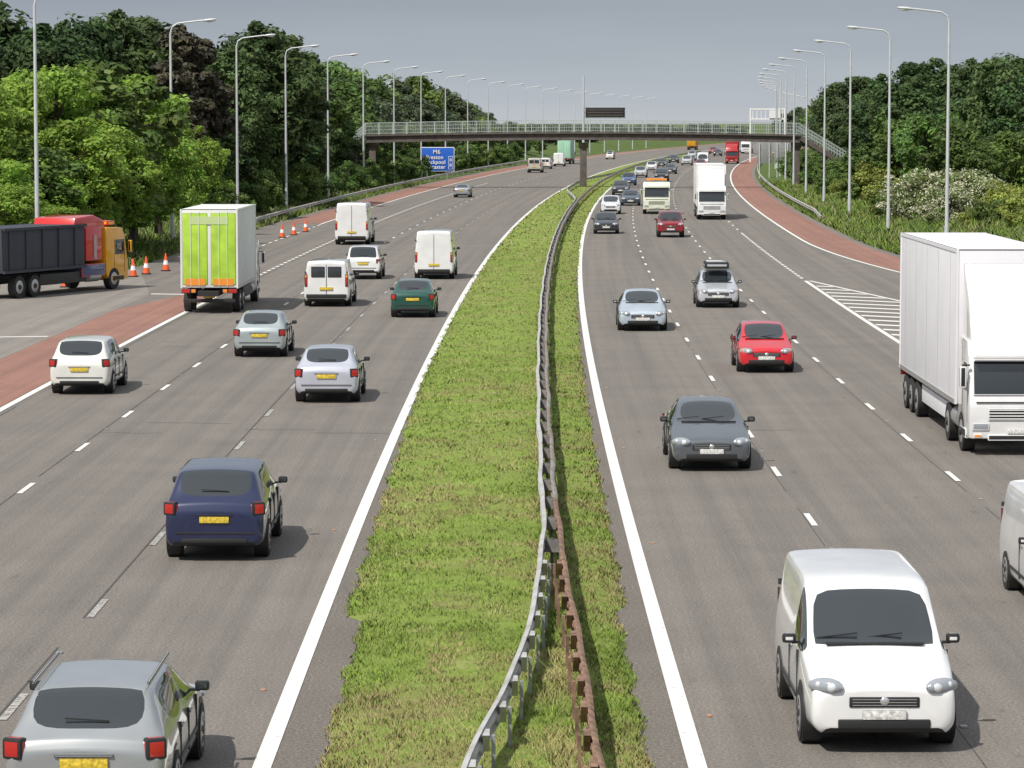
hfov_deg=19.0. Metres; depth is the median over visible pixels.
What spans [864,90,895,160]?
woodland tree
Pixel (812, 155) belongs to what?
verge shrub
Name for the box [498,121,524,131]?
woodland tree
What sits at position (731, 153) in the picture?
red lorry
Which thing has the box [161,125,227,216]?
broadleaf tree
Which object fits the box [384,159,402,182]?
verge shrub
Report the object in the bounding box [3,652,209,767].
silver estate car
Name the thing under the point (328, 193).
street lamp
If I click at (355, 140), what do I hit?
broadleaf tree
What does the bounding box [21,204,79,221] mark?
broadleaf tree
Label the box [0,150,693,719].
faded lane markings
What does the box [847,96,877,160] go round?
woodland tree
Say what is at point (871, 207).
green bush
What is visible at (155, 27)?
woodland tree
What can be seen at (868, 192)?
green bush
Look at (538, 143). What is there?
broadleaf tree
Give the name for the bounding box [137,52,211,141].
purple leaved tree
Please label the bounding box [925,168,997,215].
hawthorn bush
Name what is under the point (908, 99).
woodland tree
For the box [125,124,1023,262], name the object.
ground
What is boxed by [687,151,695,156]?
silver car
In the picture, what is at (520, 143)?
broadleaf tree
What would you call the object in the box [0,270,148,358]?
slip road
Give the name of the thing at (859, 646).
white van
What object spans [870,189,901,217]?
green bush
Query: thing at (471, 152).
verge shrub
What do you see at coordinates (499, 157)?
verge shrub
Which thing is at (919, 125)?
broadleaf tree
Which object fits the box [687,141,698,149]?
yellow truck
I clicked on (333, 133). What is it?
broadleaf tree
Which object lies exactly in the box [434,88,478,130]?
woodland tree
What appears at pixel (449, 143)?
broadleaf tree
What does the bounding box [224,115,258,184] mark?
broadleaf tree
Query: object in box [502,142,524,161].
verge shrub
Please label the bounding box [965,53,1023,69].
woodland tree
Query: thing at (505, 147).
verge shrub
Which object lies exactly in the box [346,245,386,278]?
white offroad car
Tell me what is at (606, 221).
black car
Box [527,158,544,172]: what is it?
beige van
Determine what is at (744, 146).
white lorry
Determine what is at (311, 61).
woodland tree
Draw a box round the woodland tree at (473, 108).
[446,93,480,116]
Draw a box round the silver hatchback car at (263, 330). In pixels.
[233,310,296,355]
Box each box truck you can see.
[180,204,264,310]
[557,140,575,163]
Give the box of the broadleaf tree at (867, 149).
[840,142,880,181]
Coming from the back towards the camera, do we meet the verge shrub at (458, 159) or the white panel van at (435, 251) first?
the verge shrub at (458, 159)
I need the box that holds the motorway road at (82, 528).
[0,142,1023,767]
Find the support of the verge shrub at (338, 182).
on the ground at (596, 147)
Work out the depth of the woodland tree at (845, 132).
383.19 m
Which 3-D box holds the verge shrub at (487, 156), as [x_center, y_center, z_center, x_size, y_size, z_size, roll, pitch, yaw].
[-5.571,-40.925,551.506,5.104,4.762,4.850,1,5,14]
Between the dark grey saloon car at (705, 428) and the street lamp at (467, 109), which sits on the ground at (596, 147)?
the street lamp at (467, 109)
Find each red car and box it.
[654,210,685,236]
[695,159,705,162]
[709,147,716,153]
[730,320,796,371]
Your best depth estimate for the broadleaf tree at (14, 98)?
182.25 m
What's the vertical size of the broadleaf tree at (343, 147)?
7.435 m
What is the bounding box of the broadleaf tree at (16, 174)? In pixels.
[0,158,42,214]
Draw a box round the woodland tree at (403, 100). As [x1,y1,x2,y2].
[390,92,427,123]
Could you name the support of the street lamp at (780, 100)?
on the ground at (596, 147)
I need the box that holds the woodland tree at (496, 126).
[484,117,505,141]
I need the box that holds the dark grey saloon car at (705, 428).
[660,395,754,467]
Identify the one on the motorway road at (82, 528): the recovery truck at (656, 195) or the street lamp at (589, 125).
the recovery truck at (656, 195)
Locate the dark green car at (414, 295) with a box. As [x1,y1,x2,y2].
[390,278,440,316]
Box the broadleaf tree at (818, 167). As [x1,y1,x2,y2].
[812,162,828,173]
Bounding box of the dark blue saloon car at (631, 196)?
[619,190,640,205]
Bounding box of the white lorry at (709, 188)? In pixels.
[694,163,728,218]
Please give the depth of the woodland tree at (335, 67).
432.86 m
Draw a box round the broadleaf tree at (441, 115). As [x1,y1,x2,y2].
[431,112,463,146]
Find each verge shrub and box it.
[209,193,226,203]
[215,183,256,205]
[231,179,267,214]
[241,168,285,212]
[262,183,277,208]
[265,186,285,208]
[273,169,307,205]
[275,160,323,201]
[294,165,333,200]
[314,162,331,180]
[318,172,337,195]
[329,167,349,191]
[331,172,342,193]
[334,160,371,191]
[344,163,371,188]
[355,160,382,186]
[356,165,378,186]
[364,155,394,182]
[365,158,384,185]
[382,150,411,179]
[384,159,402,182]
[396,159,420,179]
[404,148,432,176]
[405,156,422,179]
[406,153,426,178]
[452,148,463,171]
[454,143,479,165]
[456,144,482,167]
[456,153,471,169]
[457,147,469,170]
[469,144,492,166]
[478,148,483,166]
[481,148,496,164]
[492,143,513,161]
[493,145,510,163]
[493,151,502,163]
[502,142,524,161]
[508,147,515,158]
[776,151,802,177]
[784,155,802,177]
[787,149,821,165]
[791,162,804,182]
[798,156,827,187]
[812,169,840,191]
[813,172,838,194]
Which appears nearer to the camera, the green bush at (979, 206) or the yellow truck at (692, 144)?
the green bush at (979, 206)
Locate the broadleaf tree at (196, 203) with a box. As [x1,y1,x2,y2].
[174,191,207,220]
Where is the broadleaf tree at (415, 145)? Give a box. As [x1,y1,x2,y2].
[399,124,422,155]
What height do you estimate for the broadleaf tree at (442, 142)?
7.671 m
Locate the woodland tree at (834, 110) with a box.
[821,98,844,149]
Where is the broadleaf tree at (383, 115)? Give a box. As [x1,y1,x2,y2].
[378,112,402,150]
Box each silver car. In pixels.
[294,344,369,400]
[633,166,647,176]
[680,155,692,164]
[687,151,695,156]
[692,260,741,306]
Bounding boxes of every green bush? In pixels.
[828,178,842,193]
[833,172,867,201]
[845,160,900,200]
[859,175,899,211]
[869,197,886,213]
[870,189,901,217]
[957,206,984,224]
[970,197,1011,223]
[977,179,1023,207]
[979,190,1023,220]
[992,207,1023,232]
[1013,204,1023,224]
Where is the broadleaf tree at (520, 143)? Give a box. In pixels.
[512,131,528,156]
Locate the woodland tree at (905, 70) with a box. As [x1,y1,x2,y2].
[865,61,944,130]
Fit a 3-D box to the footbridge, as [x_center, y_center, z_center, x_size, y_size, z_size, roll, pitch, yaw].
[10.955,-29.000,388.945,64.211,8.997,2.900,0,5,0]
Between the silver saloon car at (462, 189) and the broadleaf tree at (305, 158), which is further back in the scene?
the silver saloon car at (462, 189)
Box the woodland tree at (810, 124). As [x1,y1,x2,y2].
[807,114,830,151]
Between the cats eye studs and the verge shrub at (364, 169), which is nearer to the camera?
the cats eye studs
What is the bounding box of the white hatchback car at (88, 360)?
[49,335,128,392]
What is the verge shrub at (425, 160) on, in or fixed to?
on the ground at (596, 147)
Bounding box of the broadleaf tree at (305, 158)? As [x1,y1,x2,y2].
[274,134,324,170]
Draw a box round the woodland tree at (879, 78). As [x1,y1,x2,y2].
[852,73,898,122]
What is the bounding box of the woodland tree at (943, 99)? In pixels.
[934,96,964,170]
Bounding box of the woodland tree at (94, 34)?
[15,13,130,80]
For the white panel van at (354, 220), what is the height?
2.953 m
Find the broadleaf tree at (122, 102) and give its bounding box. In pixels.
[42,59,192,215]
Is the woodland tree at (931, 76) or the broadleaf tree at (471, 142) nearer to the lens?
the woodland tree at (931, 76)
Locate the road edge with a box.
[272,199,687,767]
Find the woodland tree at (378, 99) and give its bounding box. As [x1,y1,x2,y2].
[373,96,399,121]
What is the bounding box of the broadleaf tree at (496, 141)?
[490,123,500,147]
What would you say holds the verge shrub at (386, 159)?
on the ground at (596, 147)
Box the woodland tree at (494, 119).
[477,112,498,122]
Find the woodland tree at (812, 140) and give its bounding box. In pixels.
[803,97,829,146]
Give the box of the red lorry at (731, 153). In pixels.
[724,142,738,163]
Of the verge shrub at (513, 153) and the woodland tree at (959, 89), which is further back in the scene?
the verge shrub at (513, 153)
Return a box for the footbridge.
[352,120,844,186]
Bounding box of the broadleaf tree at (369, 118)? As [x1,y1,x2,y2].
[342,111,392,168]
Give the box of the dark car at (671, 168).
[663,164,677,173]
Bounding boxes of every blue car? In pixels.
[164,457,287,556]
[620,172,637,184]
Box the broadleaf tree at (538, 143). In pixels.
[532,140,547,153]
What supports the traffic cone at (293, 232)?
on the motorway road at (82, 528)
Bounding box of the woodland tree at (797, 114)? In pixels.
[788,108,804,121]
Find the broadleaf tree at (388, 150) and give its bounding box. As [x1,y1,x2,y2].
[372,120,397,155]
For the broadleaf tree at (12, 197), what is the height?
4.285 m
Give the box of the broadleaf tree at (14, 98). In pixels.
[0,74,69,174]
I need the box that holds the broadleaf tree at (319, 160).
[289,119,335,168]
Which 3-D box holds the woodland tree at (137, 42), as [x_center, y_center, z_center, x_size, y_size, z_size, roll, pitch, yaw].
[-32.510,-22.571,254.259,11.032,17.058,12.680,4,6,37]
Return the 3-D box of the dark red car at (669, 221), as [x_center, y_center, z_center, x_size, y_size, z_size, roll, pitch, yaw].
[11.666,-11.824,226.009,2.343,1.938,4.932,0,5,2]
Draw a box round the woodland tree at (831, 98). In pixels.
[808,81,853,156]
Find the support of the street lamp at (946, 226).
on the ground at (596, 147)
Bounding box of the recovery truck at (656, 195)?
[640,178,672,213]
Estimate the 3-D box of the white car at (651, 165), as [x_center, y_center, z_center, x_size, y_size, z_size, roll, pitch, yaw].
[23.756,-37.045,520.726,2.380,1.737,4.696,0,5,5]
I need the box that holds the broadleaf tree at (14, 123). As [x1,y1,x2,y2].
[0,87,52,204]
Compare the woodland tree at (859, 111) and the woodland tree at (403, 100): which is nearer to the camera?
the woodland tree at (859, 111)
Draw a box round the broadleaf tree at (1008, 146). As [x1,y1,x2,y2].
[985,130,1023,188]
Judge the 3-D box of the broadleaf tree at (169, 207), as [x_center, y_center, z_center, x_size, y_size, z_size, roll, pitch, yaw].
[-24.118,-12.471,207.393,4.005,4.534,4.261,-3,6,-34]
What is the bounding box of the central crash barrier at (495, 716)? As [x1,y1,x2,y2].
[461,151,700,767]
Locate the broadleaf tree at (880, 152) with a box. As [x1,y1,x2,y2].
[857,119,926,181]
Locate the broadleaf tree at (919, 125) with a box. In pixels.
[890,111,959,178]
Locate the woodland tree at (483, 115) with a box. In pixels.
[470,109,494,141]
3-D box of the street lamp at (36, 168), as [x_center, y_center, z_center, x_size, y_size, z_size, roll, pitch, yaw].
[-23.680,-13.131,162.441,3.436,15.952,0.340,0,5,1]
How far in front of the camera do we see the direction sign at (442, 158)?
448.72 m
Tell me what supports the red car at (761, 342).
on the motorway road at (82, 528)
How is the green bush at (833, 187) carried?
on the ground at (596, 147)
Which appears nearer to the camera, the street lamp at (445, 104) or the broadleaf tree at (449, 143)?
the street lamp at (445, 104)
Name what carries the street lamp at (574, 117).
on the ground at (596, 147)
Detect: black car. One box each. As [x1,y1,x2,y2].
[591,212,620,233]
[653,168,669,180]
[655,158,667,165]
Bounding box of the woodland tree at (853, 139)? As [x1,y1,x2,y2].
[851,93,873,144]
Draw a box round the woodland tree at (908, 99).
[881,78,968,166]
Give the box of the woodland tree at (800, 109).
[790,107,808,146]
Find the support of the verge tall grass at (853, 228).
on the ground at (596, 147)
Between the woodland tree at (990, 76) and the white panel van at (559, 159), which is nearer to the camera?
the woodland tree at (990, 76)
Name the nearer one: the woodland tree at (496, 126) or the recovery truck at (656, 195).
the recovery truck at (656, 195)
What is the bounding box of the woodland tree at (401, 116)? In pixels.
[383,99,417,147]
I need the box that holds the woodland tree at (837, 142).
[826,121,848,153]
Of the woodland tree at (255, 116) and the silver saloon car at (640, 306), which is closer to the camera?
the silver saloon car at (640, 306)
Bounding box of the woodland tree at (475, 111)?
[466,103,477,114]
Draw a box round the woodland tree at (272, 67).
[205,20,327,171]
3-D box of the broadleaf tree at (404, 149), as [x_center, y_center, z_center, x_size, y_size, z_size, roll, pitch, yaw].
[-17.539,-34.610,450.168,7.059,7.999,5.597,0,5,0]
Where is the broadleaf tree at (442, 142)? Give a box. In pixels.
[414,124,447,146]
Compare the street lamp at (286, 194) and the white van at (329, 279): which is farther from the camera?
the street lamp at (286, 194)
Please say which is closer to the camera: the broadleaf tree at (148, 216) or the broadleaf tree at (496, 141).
the broadleaf tree at (148, 216)
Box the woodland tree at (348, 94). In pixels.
[329,81,378,123]
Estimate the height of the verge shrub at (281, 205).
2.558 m
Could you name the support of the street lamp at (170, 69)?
on the ground at (596, 147)
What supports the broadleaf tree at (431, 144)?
on the ground at (596, 147)
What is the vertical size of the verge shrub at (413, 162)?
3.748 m
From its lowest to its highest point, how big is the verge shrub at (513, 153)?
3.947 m
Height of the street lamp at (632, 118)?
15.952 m
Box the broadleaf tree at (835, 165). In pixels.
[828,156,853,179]
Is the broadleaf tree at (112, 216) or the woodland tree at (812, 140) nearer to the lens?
the broadleaf tree at (112, 216)
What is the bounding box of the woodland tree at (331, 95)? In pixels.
[303,80,335,123]
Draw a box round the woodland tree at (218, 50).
[206,47,224,66]
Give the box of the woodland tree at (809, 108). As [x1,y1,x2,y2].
[797,100,815,144]
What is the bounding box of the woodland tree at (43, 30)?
[9,23,96,121]
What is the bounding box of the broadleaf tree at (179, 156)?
[112,71,199,241]
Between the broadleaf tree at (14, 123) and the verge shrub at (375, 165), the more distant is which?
the verge shrub at (375, 165)
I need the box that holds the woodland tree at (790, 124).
[778,117,804,145]
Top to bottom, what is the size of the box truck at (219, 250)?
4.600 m
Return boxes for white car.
[599,195,622,213]
[606,152,614,158]
[645,161,658,169]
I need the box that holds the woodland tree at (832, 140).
[818,92,859,145]
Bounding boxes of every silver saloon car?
[453,184,472,196]
[613,288,669,329]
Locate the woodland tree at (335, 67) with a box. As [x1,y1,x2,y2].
[320,60,379,101]
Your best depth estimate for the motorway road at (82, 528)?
74.30 m
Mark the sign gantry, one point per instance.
(771, 113)
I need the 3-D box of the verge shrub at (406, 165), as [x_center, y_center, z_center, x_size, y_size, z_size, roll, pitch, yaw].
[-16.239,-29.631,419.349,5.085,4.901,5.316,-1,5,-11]
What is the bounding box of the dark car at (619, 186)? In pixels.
[611,180,630,194]
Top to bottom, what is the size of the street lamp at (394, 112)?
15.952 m
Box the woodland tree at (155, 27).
[105,15,211,85]
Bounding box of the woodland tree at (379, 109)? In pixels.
[364,85,397,127]
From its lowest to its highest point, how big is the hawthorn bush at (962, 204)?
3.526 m
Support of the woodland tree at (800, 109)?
on the ground at (596, 147)
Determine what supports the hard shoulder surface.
on the motorway road at (82, 528)
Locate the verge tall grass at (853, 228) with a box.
[124,177,1023,269]
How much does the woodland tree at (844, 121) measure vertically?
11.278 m
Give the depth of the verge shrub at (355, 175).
354.46 m
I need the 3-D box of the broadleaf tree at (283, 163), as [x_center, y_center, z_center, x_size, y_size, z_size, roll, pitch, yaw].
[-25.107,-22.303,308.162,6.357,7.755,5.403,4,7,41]
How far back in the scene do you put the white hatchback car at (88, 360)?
95.40 m
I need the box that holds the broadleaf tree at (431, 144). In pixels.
[409,122,441,147]
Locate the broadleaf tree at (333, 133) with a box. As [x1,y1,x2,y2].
[303,119,342,167]
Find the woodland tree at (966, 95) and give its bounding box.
[961,91,1015,166]
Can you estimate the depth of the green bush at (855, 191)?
298.76 m
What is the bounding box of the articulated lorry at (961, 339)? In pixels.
[899,233,1023,449]
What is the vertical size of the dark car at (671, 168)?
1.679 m
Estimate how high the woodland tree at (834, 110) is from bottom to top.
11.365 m
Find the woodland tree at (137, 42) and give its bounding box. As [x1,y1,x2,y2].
[84,8,165,86]
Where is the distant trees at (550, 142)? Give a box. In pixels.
[497,123,749,144]
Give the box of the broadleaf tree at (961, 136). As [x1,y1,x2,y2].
[914,121,993,178]
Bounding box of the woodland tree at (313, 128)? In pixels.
[256,34,331,156]
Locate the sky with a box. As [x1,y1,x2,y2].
[0,0,1023,123]
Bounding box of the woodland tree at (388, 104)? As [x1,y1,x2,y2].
[373,100,397,118]
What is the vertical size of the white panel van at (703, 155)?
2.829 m
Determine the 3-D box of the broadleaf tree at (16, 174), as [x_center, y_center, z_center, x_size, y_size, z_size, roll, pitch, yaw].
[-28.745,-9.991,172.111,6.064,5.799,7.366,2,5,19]
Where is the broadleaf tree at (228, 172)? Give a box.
[195,128,244,194]
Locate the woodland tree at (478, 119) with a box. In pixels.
[454,112,480,132]
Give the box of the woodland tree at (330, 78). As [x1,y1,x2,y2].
[320,73,331,84]
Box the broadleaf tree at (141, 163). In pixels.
[91,129,168,232]
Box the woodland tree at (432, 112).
[410,94,440,124]
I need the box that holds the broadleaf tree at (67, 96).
[1,61,128,190]
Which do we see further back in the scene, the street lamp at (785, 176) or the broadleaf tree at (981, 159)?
the street lamp at (785, 176)
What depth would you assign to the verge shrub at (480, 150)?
544.58 m
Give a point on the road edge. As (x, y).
(304, 742)
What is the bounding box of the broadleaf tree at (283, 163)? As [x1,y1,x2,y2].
[267,146,293,174]
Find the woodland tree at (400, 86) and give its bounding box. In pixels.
[386,80,413,96]
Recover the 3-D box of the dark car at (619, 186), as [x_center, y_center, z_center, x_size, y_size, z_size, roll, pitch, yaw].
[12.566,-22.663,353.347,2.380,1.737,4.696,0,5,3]
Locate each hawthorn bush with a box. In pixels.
[874,172,944,219]
[890,167,955,217]
[905,186,976,221]
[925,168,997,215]
[949,177,1009,213]
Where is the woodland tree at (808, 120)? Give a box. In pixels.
[797,110,818,150]
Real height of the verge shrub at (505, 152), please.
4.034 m
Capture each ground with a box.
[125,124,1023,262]
[326,154,686,767]
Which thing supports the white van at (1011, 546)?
on the motorway road at (82, 528)
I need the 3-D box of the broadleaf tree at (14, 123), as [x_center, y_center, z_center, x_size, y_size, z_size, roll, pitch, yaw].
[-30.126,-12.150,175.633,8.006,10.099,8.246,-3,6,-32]
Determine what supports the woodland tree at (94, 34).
on the ground at (596, 147)
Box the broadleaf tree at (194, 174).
[157,109,205,234]
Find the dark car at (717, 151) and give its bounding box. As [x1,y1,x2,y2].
[713,149,722,155]
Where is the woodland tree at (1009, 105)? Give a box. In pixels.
[981,77,1023,177]
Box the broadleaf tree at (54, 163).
[3,143,88,216]
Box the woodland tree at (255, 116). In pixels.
[207,45,282,166]
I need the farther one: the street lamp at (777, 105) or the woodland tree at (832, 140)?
the street lamp at (777, 105)
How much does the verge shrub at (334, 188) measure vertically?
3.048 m
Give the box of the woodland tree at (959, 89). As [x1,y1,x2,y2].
[935,57,979,107]
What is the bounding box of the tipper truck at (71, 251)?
[0,214,131,297]
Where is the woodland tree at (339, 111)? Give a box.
[318,75,361,154]
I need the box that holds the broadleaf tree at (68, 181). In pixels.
[31,170,93,215]
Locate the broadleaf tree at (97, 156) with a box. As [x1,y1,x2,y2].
[42,116,144,219]
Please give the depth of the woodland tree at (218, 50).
382.74 m
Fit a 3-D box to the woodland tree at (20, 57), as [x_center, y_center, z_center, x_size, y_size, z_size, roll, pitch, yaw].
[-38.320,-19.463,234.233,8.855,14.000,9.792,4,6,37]
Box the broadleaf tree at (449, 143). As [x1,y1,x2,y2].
[427,123,454,146]
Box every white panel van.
[335,201,376,243]
[414,229,459,278]
[553,153,565,165]
[695,152,709,162]
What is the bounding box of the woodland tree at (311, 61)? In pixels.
[218,46,318,70]
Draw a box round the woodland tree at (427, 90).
[375,73,449,111]
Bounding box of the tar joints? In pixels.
[0,187,1000,767]
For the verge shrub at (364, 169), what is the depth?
364.00 m
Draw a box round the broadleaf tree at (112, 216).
[87,195,123,226]
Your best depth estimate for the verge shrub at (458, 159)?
499.16 m
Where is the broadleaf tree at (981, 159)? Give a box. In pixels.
[953,142,1008,181]
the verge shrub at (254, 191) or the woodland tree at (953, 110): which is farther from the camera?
the woodland tree at (953, 110)
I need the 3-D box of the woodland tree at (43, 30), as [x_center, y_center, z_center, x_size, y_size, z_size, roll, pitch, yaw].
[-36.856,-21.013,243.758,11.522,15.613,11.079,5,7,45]
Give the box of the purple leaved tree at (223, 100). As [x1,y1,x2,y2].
[189,38,242,165]
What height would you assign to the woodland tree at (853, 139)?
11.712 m
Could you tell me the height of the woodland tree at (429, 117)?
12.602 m
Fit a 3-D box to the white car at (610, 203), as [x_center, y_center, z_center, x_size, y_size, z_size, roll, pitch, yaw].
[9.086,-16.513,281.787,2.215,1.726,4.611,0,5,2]
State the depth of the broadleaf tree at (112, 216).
185.82 m
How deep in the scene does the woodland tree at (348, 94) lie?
407.08 m
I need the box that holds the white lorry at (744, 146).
[740,142,752,152]
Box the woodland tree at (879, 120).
[869,96,926,153]
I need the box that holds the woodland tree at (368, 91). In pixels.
[329,74,378,112]
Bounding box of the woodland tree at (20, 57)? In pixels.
[0,39,67,122]
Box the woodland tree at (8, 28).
[0,0,57,52]
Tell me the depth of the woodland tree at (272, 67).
297.57 m
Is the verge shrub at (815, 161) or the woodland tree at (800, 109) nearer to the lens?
the verge shrub at (815, 161)
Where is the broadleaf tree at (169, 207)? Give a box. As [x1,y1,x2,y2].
[146,168,184,232]
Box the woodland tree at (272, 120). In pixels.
[241,95,276,125]
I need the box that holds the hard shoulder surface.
[0,143,899,406]
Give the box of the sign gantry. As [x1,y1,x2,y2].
[749,108,784,161]
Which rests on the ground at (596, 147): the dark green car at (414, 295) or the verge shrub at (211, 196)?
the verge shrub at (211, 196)
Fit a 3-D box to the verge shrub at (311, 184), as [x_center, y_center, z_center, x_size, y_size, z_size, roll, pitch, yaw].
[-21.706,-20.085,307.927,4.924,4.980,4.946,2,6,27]
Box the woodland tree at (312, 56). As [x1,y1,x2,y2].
[294,49,326,76]
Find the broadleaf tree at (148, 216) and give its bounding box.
[116,202,161,237]
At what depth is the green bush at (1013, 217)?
204.27 m
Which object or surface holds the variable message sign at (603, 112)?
on the median ground at (606, 185)
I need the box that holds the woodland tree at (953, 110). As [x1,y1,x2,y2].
[950,59,999,122]
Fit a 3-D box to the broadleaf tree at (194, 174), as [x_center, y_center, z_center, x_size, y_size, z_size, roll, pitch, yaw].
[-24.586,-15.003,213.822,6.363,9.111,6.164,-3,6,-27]
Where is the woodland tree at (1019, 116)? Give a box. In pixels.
[1013,99,1023,138]
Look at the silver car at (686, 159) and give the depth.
588.71 m
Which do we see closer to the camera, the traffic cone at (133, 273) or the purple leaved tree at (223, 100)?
the traffic cone at (133, 273)
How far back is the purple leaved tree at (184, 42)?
256.02 m
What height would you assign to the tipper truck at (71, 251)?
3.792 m
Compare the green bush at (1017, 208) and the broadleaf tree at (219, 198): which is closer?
the green bush at (1017, 208)
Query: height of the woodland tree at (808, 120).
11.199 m
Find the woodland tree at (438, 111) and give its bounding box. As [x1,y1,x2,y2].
[427,104,459,125]
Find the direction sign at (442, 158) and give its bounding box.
[422,147,453,178]
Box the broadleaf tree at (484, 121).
[472,117,495,149]
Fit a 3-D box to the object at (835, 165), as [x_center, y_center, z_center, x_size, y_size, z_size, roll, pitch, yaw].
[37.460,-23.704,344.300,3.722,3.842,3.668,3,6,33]
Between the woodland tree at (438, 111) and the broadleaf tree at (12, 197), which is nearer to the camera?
the broadleaf tree at (12, 197)
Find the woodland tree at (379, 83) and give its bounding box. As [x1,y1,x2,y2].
[345,68,402,124]
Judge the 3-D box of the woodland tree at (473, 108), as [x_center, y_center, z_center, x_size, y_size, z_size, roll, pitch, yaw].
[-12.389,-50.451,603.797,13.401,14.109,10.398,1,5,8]
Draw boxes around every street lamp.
[33,0,38,217]
[169,18,216,239]
[236,34,275,203]
[285,45,319,207]
[327,53,357,196]
[362,60,389,188]
[393,66,418,183]
[420,71,443,177]
[445,75,465,172]
[467,78,486,168]
[487,81,505,165]
[507,84,523,162]
[525,86,540,159]
[542,88,556,157]
[574,91,587,150]
[589,93,601,151]
[604,94,615,151]
[632,96,643,148]
[758,76,777,170]
[758,80,776,168]
[759,73,780,175]
[759,82,776,125]
[763,69,786,179]
[769,64,794,185]
[779,57,807,193]
[793,50,825,200]
[814,40,851,211]
[847,26,890,228]
[897,6,949,232]
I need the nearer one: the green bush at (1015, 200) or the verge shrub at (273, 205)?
the green bush at (1015, 200)
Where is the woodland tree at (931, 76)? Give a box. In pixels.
[899,57,964,98]
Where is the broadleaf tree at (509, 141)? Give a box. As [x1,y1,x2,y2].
[501,127,512,144]
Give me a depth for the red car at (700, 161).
547.71 m
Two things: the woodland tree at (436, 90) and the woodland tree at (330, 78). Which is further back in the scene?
the woodland tree at (436, 90)
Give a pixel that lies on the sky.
(701, 60)
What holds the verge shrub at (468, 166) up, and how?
on the ground at (596, 147)
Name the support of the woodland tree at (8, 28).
on the ground at (596, 147)
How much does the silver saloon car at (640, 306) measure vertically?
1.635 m
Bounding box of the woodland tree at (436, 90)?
[404,77,452,97]
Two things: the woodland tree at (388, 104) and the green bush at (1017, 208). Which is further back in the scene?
the woodland tree at (388, 104)
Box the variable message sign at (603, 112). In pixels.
[582,77,625,141]
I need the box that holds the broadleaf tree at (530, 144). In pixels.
[523,140,532,152]
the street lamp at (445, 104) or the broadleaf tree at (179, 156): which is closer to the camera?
the broadleaf tree at (179, 156)
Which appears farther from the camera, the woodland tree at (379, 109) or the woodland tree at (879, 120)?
the woodland tree at (379, 109)
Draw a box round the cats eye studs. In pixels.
[56,236,982,727]
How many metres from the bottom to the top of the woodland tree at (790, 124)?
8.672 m
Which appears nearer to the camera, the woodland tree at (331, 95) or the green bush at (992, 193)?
the green bush at (992, 193)
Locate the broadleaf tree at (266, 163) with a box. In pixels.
[239,112,278,183]
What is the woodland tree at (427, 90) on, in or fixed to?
on the ground at (596, 147)
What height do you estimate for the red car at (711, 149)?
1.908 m
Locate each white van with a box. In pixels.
[304,258,358,305]
[541,158,552,168]
[775,548,959,742]
[999,480,1023,589]
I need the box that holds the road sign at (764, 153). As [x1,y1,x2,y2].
[757,143,790,177]
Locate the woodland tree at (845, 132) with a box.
[838,85,882,150]
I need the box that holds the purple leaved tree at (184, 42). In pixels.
[154,24,223,142]
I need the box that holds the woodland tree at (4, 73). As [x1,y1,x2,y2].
[0,59,40,127]
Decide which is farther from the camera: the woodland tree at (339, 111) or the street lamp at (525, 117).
the street lamp at (525, 117)
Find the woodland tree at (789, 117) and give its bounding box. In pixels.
[771,113,803,134]
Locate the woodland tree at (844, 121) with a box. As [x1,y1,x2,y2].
[835,102,854,151]
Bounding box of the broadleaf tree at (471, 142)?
[456,122,480,146]
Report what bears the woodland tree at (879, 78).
on the ground at (596, 147)
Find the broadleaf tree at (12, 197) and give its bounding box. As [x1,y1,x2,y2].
[0,183,57,224]
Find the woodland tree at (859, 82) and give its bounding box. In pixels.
[826,76,873,148]
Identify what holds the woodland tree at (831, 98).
on the ground at (596, 147)
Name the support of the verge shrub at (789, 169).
on the ground at (596, 147)
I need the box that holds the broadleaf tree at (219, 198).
[197,146,235,203]
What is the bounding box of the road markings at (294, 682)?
[0,148,960,767]
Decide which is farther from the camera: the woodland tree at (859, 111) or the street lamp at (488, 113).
the street lamp at (488, 113)
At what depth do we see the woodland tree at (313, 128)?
308.50 m
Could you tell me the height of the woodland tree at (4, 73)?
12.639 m
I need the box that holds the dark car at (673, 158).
[668,155,679,162]
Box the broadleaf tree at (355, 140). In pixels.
[334,121,366,165]
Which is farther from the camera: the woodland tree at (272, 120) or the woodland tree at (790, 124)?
the woodland tree at (790, 124)
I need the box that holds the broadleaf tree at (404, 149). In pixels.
[396,124,415,157]
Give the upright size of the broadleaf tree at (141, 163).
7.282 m
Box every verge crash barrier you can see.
[256,152,589,221]
[757,154,823,217]
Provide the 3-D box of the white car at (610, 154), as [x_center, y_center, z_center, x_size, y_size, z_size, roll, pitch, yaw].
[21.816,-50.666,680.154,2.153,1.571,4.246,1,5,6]
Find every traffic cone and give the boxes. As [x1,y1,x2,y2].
[128,258,137,276]
[141,256,150,273]
[161,253,170,270]
[278,224,285,237]
[290,222,296,234]
[302,219,308,231]
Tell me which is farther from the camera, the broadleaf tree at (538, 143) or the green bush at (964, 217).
the broadleaf tree at (538, 143)
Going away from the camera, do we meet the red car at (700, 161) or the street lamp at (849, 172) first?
the street lamp at (849, 172)
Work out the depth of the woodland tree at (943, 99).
319.08 m
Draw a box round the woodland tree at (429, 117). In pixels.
[405,93,442,125]
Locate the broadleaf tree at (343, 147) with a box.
[329,127,352,171]
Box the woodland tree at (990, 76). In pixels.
[953,52,1023,180]
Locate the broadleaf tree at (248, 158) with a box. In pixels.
[238,130,251,172]
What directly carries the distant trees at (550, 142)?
on the ground at (596, 147)
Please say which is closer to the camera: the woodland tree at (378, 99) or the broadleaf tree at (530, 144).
the woodland tree at (378, 99)

